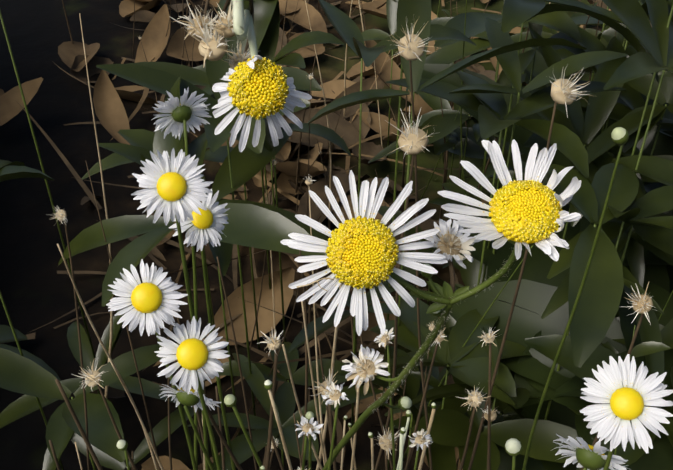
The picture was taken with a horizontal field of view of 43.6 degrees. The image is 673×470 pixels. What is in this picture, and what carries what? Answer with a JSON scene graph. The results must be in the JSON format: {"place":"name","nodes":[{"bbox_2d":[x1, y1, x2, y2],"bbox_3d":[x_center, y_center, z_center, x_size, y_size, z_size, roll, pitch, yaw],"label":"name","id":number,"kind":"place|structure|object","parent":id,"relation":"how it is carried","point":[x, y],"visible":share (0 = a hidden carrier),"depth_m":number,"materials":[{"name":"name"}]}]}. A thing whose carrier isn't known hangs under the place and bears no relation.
{"place":"outdoors","nodes":[
{"label":"outdoors","id":0,"kind":"place"},
{"bbox_2d":[0,0,650,469],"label":"ground","id":1,"kind":"structure","parent":0,"point":[36,288],"depth_m":10.67,"materials":[{"name":"soil"}]},
{"bbox_2d":[0,0,672,469],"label":"green leaves","id":2,"kind":"object","parent":1,"relation":"on","point":[622,50],"visible":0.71,"depth_m":6.29,"materials":[{"name":"green plant"}]},
{"bbox_2d":[46,0,672,469],"bbox_3d":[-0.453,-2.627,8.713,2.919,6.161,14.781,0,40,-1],"label":"flowers","id":3,"kind":"object","parent":1,"relation":"on","point":[258,88],"visible":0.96,"depth_m":1.95,"materials":[{"name":"white plant"}]},
{"bbox_2d":[296,219,523,469],"bbox_3d":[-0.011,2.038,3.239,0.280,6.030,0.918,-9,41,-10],"label":"plant stems","id":4,"kind":"object","parent":1,"relation":"on","point":[450,243],"visible":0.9,"depth_m":1.11,"materials":[{"name":"green plant"}]},
{"bbox_2d":[280,170,447,335],"bbox_3d":[0.033,0.022,1.009,0.202,0.152,0.136,0,40,-1],"label":"flower","id":5,"kind":"object","parent":4,"relation":"attached to","point":[362,251],"visible":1,"depth_m":1.00,"materials":[{"name":"white plant"}]},
{"bbox_2d":[438,140,580,260],"bbox_3d":[0.200,-0.037,0.953,0.159,0.095,0.145,20,44,23],"label":"flower","id":6,"kind":"object","parent":4,"relation":"attached to","point":[526,213],"visible":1,"depth_m":0.95,"materials":[{"name":"white plant"}]}
]}

